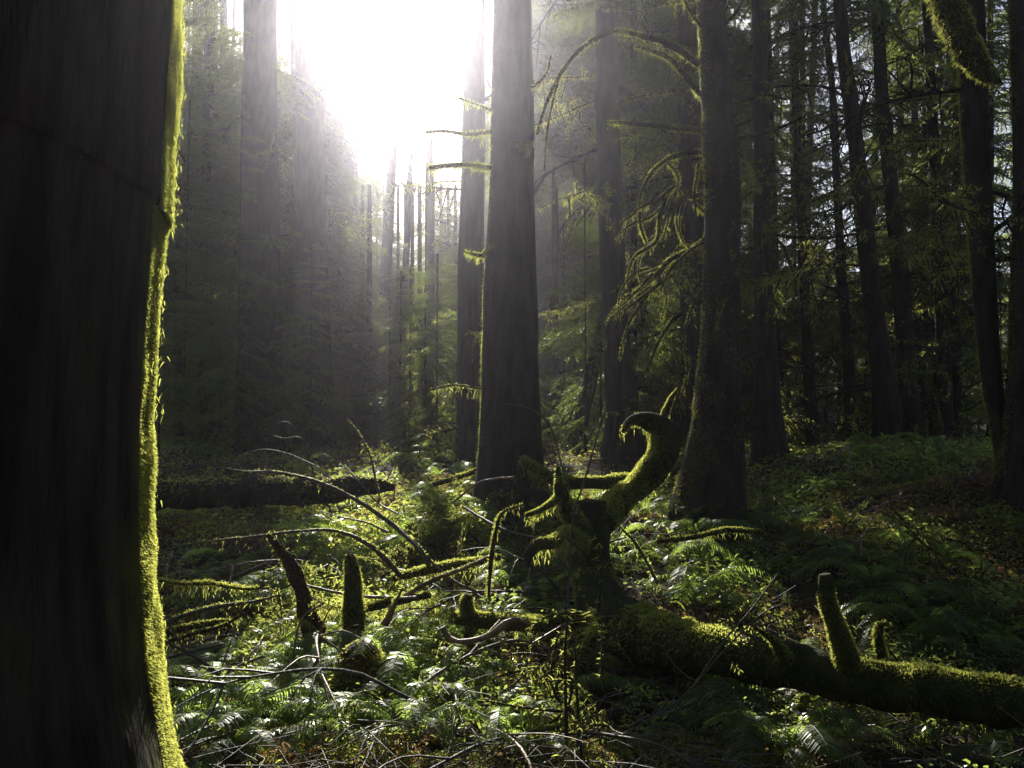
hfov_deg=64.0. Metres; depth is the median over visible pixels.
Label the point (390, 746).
dead bracken
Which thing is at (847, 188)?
conifer tree
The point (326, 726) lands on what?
fern
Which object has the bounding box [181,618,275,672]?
sword fern
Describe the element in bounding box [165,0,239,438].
conifer tree
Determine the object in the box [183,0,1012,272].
sky
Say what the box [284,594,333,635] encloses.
fallen mossy branch
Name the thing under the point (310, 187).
conifer tree
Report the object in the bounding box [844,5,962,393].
conifer tree
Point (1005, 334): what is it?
young conifer
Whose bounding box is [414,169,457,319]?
conifer tree
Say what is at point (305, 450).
dead branch
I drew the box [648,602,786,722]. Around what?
dead branch
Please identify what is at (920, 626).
sword fern
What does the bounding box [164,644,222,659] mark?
dead branch
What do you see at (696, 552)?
sword fern
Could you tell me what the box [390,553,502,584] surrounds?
mossy branch
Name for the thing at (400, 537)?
sword fern
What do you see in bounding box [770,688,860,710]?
sword fern
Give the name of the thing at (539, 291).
conifer tree
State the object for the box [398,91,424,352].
conifer tree
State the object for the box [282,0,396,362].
conifer tree
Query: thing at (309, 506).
fallen mossy branch
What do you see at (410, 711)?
sword fern
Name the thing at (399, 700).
sword fern
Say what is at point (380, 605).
mossy branch
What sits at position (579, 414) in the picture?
conifer tree
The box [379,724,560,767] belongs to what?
fallen bare branch
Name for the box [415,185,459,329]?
conifer tree
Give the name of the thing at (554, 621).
branch
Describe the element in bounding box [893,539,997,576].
sword fern
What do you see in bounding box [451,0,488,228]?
conifer tree
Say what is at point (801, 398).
conifer tree
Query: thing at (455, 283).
conifer tree
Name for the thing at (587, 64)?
conifer tree
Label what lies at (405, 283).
conifer tree
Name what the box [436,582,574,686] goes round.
fallen bare branch
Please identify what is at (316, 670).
fallen bare branch
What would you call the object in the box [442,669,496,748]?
fallen bare branch
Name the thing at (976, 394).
young conifer
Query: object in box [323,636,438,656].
sword fern
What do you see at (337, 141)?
conifer tree
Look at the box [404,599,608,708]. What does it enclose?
fallen bare branch
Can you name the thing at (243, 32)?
conifer tree
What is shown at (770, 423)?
conifer tree
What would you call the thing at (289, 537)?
sword fern
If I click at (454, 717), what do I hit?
fallen bare branch
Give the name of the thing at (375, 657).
mossy rock
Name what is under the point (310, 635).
sword fern
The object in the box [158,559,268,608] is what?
sword fern
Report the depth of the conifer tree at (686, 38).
19.02 m
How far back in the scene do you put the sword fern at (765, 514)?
9.41 m
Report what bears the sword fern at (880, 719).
on the ground
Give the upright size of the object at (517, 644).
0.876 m
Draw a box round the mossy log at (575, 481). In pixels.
[517,455,653,498]
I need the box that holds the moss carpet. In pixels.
[156,449,1023,767]
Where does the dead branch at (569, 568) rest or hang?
on the ground
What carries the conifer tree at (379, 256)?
on the ground
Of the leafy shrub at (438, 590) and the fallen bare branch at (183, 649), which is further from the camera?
the leafy shrub at (438, 590)
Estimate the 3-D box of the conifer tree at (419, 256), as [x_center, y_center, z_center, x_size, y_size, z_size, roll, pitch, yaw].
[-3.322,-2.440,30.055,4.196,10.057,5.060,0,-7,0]
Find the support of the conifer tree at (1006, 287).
on the ground
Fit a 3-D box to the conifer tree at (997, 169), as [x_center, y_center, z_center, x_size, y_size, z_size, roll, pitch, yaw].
[13.951,-9.727,26.746,5.711,24.178,4.728,-5,-9,35]
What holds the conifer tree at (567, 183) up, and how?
on the ground
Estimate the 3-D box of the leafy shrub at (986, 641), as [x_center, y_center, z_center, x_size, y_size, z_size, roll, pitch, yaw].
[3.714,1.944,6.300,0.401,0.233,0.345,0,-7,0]
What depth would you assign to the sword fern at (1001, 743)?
4.40 m
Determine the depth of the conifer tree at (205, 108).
26.94 m
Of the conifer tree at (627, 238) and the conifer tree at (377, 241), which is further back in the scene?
the conifer tree at (377, 241)
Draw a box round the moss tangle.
[231,488,563,686]
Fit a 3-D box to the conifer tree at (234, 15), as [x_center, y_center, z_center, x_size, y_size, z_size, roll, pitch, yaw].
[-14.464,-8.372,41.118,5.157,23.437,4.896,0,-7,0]
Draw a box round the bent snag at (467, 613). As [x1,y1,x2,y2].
[453,593,547,646]
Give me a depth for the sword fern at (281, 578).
7.49 m
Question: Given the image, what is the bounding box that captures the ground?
[154,274,1023,767]
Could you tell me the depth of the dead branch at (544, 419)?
7.99 m
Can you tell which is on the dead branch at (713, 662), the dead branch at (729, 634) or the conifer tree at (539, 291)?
the dead branch at (729, 634)
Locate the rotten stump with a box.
[266,533,334,659]
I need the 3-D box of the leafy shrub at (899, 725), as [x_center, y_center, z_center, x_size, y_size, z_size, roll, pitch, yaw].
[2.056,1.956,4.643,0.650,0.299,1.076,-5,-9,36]
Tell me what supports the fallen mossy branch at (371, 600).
on the ground
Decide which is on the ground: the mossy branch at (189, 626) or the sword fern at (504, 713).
the sword fern at (504, 713)
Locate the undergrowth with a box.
[155,426,992,520]
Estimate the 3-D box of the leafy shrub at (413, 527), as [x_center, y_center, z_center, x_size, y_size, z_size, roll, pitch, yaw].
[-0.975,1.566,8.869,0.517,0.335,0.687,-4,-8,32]
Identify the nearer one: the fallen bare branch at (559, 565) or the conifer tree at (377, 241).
the fallen bare branch at (559, 565)
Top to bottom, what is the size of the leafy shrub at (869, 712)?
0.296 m
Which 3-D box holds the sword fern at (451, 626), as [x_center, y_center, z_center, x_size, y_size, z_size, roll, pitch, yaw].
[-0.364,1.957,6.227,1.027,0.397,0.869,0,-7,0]
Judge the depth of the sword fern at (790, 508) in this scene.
10.26 m
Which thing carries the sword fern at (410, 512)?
on the ground
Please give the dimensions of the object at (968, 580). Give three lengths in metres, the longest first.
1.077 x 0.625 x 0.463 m
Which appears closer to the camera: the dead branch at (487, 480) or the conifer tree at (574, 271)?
the dead branch at (487, 480)
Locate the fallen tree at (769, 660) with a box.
[524,388,1023,732]
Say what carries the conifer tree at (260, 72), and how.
on the ground
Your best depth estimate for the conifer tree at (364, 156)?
51.18 m
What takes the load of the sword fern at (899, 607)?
on the ground
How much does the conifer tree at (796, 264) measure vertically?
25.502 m
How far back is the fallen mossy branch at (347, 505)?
10.53 m
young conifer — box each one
[154,100,270,454]
[155,145,214,455]
[155,354,217,437]
[156,93,303,459]
[192,228,328,452]
[194,277,236,435]
[266,242,358,454]
[330,242,364,444]
[348,305,420,442]
[353,166,457,455]
[362,270,427,443]
[370,265,443,450]
[379,254,457,456]
[402,211,484,432]
[432,179,486,443]
[538,131,676,454]
[538,162,604,456]
[538,223,595,429]
[538,335,566,442]
[538,352,565,431]
[539,276,604,447]
[539,296,577,415]
[539,357,557,433]
[578,259,654,432]
[581,288,663,442]
[591,250,680,441]
[740,296,752,430]
[743,312,786,427]
[781,258,829,433]
[784,242,843,429]
[814,260,861,428]
[815,268,860,428]
[964,346,1004,431]
[964,349,985,430]
[971,222,1008,419]
[985,236,1010,408]
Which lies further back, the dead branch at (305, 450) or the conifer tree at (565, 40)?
the conifer tree at (565, 40)
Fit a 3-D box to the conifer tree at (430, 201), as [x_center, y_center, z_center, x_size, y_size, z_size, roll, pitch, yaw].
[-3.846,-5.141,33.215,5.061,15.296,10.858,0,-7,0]
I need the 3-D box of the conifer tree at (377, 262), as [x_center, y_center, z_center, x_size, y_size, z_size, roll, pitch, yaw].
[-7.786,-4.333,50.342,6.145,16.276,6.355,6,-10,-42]
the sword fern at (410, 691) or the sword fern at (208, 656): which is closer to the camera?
the sword fern at (410, 691)
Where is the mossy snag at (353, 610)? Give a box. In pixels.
[340,553,368,646]
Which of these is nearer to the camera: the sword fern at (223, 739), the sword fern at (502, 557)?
the sword fern at (223, 739)
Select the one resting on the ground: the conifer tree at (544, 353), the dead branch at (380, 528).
the conifer tree at (544, 353)
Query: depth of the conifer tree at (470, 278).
16.73 m
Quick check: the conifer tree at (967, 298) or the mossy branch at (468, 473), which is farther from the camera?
the conifer tree at (967, 298)
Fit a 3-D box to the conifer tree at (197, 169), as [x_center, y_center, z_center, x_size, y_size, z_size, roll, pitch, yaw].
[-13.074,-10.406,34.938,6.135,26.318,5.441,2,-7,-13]
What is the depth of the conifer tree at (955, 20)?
9.23 m
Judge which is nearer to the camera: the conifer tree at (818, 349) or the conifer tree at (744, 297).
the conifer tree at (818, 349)
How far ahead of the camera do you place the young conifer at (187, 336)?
19.95 m
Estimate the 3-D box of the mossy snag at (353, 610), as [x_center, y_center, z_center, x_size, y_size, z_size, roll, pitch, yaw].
[-1.177,1.696,6.138,0.233,0.845,0.237,0,-7,0]
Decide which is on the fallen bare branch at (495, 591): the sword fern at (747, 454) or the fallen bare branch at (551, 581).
the fallen bare branch at (551, 581)
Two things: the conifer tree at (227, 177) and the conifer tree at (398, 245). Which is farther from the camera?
the conifer tree at (398, 245)
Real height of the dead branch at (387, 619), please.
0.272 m
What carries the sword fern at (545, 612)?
on the ground
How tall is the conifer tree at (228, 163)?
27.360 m
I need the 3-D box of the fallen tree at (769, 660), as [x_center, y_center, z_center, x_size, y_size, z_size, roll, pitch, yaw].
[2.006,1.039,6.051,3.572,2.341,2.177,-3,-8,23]
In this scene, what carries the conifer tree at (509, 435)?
on the ground
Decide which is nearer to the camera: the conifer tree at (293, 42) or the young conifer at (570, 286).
the young conifer at (570, 286)
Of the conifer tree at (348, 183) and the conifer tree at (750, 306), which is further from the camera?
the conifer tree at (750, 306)
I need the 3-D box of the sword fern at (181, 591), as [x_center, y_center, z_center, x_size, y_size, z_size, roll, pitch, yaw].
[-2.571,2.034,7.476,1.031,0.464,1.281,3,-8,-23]
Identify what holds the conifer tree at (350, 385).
on the ground
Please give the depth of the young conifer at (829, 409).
36.98 m
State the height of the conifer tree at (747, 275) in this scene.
27.210 m
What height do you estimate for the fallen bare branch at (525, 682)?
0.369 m
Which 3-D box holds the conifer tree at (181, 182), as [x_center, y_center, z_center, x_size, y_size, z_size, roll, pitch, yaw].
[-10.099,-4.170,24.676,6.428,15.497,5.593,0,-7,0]
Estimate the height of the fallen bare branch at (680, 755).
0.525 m
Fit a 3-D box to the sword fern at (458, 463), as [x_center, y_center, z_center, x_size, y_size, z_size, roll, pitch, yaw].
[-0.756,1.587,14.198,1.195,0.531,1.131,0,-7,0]
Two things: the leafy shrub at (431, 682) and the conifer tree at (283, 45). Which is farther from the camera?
the conifer tree at (283, 45)
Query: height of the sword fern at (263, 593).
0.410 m
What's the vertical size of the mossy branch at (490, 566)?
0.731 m
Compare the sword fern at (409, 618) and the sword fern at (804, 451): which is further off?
the sword fern at (804, 451)
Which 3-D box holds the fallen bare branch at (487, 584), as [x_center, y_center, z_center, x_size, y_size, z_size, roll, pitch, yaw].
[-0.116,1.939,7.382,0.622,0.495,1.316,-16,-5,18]
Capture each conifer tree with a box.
[0,0,189,767]
[154,0,231,440]
[154,0,237,426]
[155,2,291,442]
[157,0,241,439]
[158,5,204,373]
[158,83,287,444]
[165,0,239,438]
[166,0,336,454]
[178,0,280,437]
[180,0,240,432]
[182,0,240,429]
[190,37,437,257]
[196,0,243,414]
[198,0,376,448]
[202,3,237,425]
[220,0,341,434]
[226,8,240,352]
[228,48,393,430]
[230,0,372,403]
[235,42,380,357]
[236,0,240,89]
[279,0,396,376]
[281,0,285,69]
[281,90,354,210]
[281,102,398,373]
[282,0,289,187]
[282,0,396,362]
[282,302,387,445]
[286,0,360,205]
[331,63,383,290]
[332,44,401,310]
[333,0,403,280]
[333,184,431,444]
[335,227,393,323]
[344,0,387,318]
[344,185,405,375]
[347,187,388,325]
[358,0,400,262]
[358,90,385,228]
[359,0,537,467]
[365,185,409,317]
[365,213,416,310]
[366,184,401,296]
[372,185,422,338]
[376,91,399,329]
[381,187,423,357]
[382,186,450,387]
[392,185,456,441]
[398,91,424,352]
[399,114,458,389]
[402,148,445,290]
[414,0,568,295]
[414,159,451,303]
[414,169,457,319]
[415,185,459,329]
[415,185,459,345]
[425,0,553,528]
[426,268,457,437]
[429,0,675,434]
[431,230,458,388]
[434,0,653,404]
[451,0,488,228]
[477,0,784,465]
[484,1,586,422]
[484,72,646,411]
[484,75,560,352]
[484,88,583,376]
[484,175,547,395]
[533,19,641,424]
[534,0,744,254]
[534,179,599,421]
[535,0,805,544]
[535,48,661,263]
[536,92,674,254]
[536,193,584,420]
[537,274,583,401]
[537,274,604,398]
[538,0,702,448]
[538,14,675,290]
[539,182,604,425]
[540,174,599,420]
[543,0,770,393]
[549,0,805,450]
[549,0,815,388]
[559,95,664,418]
[560,180,647,413]
[566,318,602,452]
[573,102,676,411]
[584,68,677,425]
[590,0,929,468]
[594,2,781,435]
[620,0,798,438]
[622,5,778,437]
[622,106,752,424]
[625,0,786,433]
[626,216,674,413]
[730,0,895,446]
[730,0,1010,444]
[730,12,753,420]
[731,0,788,388]
[731,21,753,420]
[732,0,883,441]
[732,61,752,427]
[735,0,940,448]
[740,10,798,340]
[743,1,841,434]
[747,14,855,433]
[748,5,831,385]
[752,0,859,428]
[768,0,1010,446]
[786,0,1023,482]
[803,0,1002,442]
[810,0,928,439]
[811,35,932,407]
[819,0,1010,444]
[825,0,984,437]
[827,0,1010,440]
[836,14,1007,440]
[842,0,1012,444]
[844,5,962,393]
[846,5,1011,432]
[877,0,1012,443]
[886,0,1012,443]
[922,0,1023,512]
[926,59,1005,432]
[962,2,1012,393]
[995,162,1011,298]
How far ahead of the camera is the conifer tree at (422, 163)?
56.98 m
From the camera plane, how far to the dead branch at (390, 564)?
6.20 m
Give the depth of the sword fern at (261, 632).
6.26 m
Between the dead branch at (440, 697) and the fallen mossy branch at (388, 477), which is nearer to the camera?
the dead branch at (440, 697)
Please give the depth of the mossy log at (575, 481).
8.92 m
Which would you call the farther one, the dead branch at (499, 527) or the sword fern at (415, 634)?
the dead branch at (499, 527)
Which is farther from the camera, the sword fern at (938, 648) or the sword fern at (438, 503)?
the sword fern at (438, 503)
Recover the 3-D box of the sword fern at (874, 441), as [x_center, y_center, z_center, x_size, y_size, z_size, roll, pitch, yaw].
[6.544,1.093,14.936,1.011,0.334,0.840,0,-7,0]
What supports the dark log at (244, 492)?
on the ground
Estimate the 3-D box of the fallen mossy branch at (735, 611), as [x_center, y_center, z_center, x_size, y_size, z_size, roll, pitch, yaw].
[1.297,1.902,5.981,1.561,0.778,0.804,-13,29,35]
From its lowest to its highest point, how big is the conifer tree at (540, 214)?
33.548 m
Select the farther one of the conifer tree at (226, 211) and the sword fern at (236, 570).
the conifer tree at (226, 211)
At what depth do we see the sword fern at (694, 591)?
7.19 m
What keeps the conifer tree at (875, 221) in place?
on the ground
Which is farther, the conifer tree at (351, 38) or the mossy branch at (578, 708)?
the conifer tree at (351, 38)
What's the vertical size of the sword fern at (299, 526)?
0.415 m
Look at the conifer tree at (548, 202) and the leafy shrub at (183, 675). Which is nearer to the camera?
the leafy shrub at (183, 675)
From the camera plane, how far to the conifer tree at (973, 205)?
9.70 m
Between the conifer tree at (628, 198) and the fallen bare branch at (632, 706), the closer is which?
the fallen bare branch at (632, 706)
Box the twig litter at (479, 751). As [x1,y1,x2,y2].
[155,431,1023,767]
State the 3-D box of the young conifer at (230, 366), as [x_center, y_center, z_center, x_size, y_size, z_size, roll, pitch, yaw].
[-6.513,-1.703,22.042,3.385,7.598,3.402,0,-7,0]
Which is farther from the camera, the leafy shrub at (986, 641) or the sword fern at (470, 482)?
the sword fern at (470, 482)
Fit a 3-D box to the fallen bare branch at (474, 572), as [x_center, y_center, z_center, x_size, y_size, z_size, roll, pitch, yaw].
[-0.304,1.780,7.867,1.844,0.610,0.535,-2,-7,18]
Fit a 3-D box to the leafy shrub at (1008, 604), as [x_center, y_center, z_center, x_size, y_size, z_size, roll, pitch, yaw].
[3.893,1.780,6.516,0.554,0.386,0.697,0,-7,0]
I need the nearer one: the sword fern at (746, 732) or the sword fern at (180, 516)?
the sword fern at (746, 732)
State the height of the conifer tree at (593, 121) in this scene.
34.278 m
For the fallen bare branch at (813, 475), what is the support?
on the ground
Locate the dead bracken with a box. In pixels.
[256,668,548,767]
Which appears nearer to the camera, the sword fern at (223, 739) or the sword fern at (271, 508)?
the sword fern at (223, 739)
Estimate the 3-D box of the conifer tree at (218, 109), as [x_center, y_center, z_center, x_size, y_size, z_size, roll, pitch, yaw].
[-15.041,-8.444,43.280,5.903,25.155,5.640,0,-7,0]
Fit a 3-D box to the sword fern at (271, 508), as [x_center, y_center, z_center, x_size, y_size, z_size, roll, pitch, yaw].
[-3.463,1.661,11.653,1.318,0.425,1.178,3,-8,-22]
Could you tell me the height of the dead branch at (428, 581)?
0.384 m
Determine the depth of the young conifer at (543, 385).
25.46 m
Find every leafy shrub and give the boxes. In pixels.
[165,648,252,701]
[223,632,302,666]
[285,456,316,474]
[303,675,322,699]
[343,628,459,692]
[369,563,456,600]
[377,580,434,622]
[389,514,456,541]
[400,602,454,648]
[401,646,489,717]
[407,669,461,728]
[417,577,494,604]
[486,684,543,709]
[624,573,710,601]
[665,561,731,606]
[703,622,738,684]
[713,697,821,739]
[729,537,796,576]
[731,699,822,754]
[789,702,930,750]
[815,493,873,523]
[832,702,933,730]
[958,585,1023,628]
[961,626,1008,650]
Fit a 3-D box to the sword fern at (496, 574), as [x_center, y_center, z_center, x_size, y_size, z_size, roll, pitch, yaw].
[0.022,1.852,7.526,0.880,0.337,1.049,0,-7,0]
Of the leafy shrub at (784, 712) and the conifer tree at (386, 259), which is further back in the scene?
the conifer tree at (386, 259)
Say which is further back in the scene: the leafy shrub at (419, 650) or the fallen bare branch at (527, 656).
the fallen bare branch at (527, 656)
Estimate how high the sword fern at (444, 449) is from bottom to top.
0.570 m
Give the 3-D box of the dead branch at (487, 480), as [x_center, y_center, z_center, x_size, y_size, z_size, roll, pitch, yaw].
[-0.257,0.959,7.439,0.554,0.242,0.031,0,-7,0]
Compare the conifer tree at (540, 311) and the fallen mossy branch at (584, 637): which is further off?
the conifer tree at (540, 311)
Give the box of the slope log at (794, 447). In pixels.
[788,444,810,453]
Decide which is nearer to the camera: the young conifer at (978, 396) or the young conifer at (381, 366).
the young conifer at (381, 366)
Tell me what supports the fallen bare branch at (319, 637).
on the ground
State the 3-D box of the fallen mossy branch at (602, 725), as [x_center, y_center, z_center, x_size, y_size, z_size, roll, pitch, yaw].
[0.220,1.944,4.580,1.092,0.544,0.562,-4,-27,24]
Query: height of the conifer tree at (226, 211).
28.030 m
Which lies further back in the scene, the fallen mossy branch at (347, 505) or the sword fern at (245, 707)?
the fallen mossy branch at (347, 505)
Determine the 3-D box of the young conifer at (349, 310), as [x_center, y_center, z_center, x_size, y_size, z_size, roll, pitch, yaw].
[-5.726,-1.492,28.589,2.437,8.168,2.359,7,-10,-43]
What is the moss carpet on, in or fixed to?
on the ground
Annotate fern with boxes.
[155,509,207,520]
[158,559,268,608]
[165,642,251,667]
[165,662,305,753]
[167,506,234,521]
[167,662,234,695]
[170,583,275,617]
[172,688,265,711]
[173,678,346,751]
[173,700,312,767]
[178,546,273,580]
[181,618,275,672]
[197,585,341,614]
[199,547,240,559]
[199,566,257,578]
[200,570,317,620]
[203,663,318,734]
[212,608,305,672]
[217,707,297,735]
[229,677,364,767]
[235,512,352,540]
[237,567,343,596]
[239,689,416,767]
[248,641,328,688]
[254,710,371,767]
[258,636,339,678]
[259,523,356,554]
[263,616,371,654]
[264,505,277,512]
[265,681,420,767]
[266,537,388,577]
[269,611,380,653]
[269,612,431,687]
[272,452,334,469]
[273,645,455,767]
[287,514,364,547]
[290,693,497,755]
[298,638,442,699]
[305,665,401,703]
[310,627,533,726]
[313,634,442,694]
[313,692,472,744]
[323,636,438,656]
[324,464,357,471]
[345,517,447,559]
[362,629,456,670]
[365,606,465,645]
[371,473,402,483]
[377,644,502,722]
[379,452,460,473]
[387,502,460,542]
[389,480,492,524]
[396,615,529,664]
[400,433,460,459]
[411,500,511,536]
[411,700,568,767]
[417,466,473,479]
[433,650,651,732]
[434,596,550,649]
[438,692,554,745]
[441,461,474,472]
[441,464,474,479]
[446,461,475,486]
[452,480,474,494]
[470,567,558,611]
[473,545,567,585]
[474,704,594,764]
[494,556,566,573]
[498,564,570,612]
[516,598,575,627]
[517,606,565,625]
[546,550,630,567]
[549,489,595,499]
[592,491,683,516]
[609,534,746,576]
[609,673,796,724]
[610,523,660,548]
[634,505,766,550]
[640,706,763,750]
[644,557,792,610]
[652,684,879,767]
[660,579,739,610]
[669,581,765,616]
[673,546,743,561]
[680,501,804,536]
[685,674,836,755]
[708,699,793,734]
[731,716,865,767]
[743,508,862,537]
[745,447,791,461]
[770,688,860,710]
[777,529,891,563]
[778,501,818,512]
[780,713,912,752]
[783,689,901,736]
[786,538,904,585]
[789,447,821,456]
[790,556,931,601]
[800,638,863,652]
[805,480,864,492]
[815,446,870,457]
[824,443,895,458]
[839,594,1009,660]
[840,601,995,657]
[844,432,928,446]
[849,434,899,450]
[850,580,993,613]
[855,516,965,562]
[879,505,972,584]
[885,634,973,662]
[889,606,1023,672]
[891,436,979,453]
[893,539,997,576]
[912,723,1023,767]
[927,440,992,465]
[937,664,1021,735]
[938,578,1023,613]
[943,598,1023,659]
[975,505,1023,527]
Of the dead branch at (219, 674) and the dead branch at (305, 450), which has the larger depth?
the dead branch at (305, 450)
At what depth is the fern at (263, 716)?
4.78 m
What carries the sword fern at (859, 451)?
on the ground
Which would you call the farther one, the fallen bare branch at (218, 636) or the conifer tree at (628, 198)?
the conifer tree at (628, 198)
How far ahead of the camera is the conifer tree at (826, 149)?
36.62 m
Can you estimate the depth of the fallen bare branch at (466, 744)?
4.21 m
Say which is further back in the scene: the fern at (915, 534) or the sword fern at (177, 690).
the fern at (915, 534)
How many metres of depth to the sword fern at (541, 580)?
7.41 m
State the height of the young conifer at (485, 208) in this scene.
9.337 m
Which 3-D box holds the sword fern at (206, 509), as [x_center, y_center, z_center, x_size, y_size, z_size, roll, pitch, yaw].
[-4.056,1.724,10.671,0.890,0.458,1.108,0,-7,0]
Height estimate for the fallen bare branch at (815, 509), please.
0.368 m
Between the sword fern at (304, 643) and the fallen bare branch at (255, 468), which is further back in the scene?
the fallen bare branch at (255, 468)
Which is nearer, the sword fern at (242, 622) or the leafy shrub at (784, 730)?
the leafy shrub at (784, 730)
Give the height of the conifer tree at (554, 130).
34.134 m
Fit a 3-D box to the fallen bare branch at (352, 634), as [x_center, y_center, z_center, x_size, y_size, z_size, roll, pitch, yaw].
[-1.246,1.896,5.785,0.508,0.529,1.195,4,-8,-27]
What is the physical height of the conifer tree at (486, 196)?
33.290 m
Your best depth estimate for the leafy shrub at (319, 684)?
5.26 m
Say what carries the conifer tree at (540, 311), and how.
on the ground
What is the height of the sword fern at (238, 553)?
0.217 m
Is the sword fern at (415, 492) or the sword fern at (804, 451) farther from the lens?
the sword fern at (804, 451)
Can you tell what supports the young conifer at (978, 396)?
on the ground
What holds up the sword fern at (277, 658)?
on the ground
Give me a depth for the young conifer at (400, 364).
27.29 m
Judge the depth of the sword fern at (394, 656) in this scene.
5.05 m
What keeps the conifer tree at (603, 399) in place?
on the ground
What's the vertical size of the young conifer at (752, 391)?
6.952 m
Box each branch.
[156,535,265,601]
[156,577,260,602]
[157,451,339,515]
[157,541,188,587]
[158,548,318,622]
[159,527,402,579]
[162,592,277,638]
[163,606,243,700]
[163,617,231,645]
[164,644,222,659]
[165,614,241,651]
[167,633,239,658]
[168,666,461,757]
[173,593,315,615]
[177,719,274,764]
[180,732,247,767]
[182,608,338,696]
[186,639,231,750]
[194,548,289,573]
[203,462,432,567]
[234,449,319,467]
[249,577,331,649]
[254,696,338,717]
[258,447,290,475]
[260,602,374,767]
[273,435,302,439]
[273,626,493,671]
[277,421,319,490]
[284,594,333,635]
[288,505,324,523]
[288,589,379,635]
[290,488,331,526]
[291,602,324,666]
[293,468,416,516]
[303,614,386,666]
[307,584,416,599]
[307,719,443,767]
[308,552,342,586]
[318,590,431,621]
[319,510,389,532]
[327,493,380,514]
[344,465,398,514]
[348,418,380,500]
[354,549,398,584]
[362,719,386,767]
[367,584,417,618]
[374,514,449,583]
[376,567,499,613]
[379,561,574,648]
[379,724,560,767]
[380,587,402,626]
[387,541,565,584]
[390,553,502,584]
[393,522,490,597]
[395,553,416,562]
[401,555,488,603]
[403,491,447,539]
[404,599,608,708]
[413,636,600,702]
[416,467,475,495]
[429,485,468,506]
[430,722,506,765]
[431,519,483,585]
[432,685,449,706]
[433,653,585,675]
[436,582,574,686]
[440,617,529,644]
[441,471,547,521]
[441,673,491,767]
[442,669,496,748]
[443,665,604,706]
[444,549,510,601]
[444,682,644,753]
[453,476,513,502]
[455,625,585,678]
[455,629,616,744]
[457,723,587,767]
[461,530,564,611]
[462,506,545,538]
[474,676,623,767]
[476,566,513,605]
[477,671,527,707]
[483,630,556,653]
[484,502,522,598]
[487,567,573,610]
[491,646,572,665]
[496,533,634,678]
[501,504,693,597]
[502,507,560,538]
[504,403,569,490]
[525,609,599,640]
[536,708,706,767]
[559,615,569,761]
[567,374,613,646]
[569,676,678,723]
[572,648,585,763]
[589,714,648,744]
[619,524,660,592]
[622,682,677,717]
[635,592,806,686]
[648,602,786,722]
[656,526,765,549]
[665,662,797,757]
[666,652,717,683]
[676,559,805,607]
[696,574,777,680]
[750,500,855,530]
[779,641,851,722]
[795,657,953,699]
[803,467,827,485]
[833,513,874,555]
[859,535,862,555]
[860,495,927,513]
[875,712,918,735]
[881,628,942,754]
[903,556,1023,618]
[954,469,991,473]
[958,460,974,477]
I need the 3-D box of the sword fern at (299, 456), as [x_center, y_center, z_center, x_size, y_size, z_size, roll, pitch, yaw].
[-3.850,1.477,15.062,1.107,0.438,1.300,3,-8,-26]
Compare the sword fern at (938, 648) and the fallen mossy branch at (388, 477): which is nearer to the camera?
the sword fern at (938, 648)
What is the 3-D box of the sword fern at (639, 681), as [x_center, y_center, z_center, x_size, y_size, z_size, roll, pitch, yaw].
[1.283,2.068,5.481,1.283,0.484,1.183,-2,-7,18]
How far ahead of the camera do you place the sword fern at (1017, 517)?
8.61 m
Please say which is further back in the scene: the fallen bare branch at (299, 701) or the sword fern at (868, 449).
the sword fern at (868, 449)
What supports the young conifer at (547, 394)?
on the ground
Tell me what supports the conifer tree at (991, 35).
on the ground
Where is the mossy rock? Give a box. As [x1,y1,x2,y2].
[326,639,402,715]
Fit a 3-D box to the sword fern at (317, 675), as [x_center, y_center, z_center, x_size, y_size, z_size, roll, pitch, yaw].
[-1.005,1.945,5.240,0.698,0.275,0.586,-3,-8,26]
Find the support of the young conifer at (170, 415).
on the ground
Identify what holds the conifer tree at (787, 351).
on the ground
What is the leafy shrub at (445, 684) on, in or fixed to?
on the ground
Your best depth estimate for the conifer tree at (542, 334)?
49.48 m
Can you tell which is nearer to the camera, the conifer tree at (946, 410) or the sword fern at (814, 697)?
the sword fern at (814, 697)
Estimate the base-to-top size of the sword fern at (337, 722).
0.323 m
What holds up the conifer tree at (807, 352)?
on the ground
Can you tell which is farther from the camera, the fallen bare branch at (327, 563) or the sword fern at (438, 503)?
the sword fern at (438, 503)
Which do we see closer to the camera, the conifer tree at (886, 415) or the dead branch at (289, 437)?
the dead branch at (289, 437)
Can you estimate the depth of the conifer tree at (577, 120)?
31.29 m
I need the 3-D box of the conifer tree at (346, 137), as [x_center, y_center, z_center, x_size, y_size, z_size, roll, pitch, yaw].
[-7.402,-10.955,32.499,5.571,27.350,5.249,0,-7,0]
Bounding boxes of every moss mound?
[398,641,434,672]
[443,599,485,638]
[666,616,709,677]
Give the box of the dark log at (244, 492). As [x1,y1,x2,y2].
[154,474,393,515]
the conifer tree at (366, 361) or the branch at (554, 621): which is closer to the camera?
the branch at (554, 621)
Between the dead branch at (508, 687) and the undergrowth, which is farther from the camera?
the undergrowth
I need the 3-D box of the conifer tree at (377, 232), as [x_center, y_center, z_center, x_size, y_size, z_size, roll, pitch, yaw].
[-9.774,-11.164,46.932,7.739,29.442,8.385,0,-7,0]

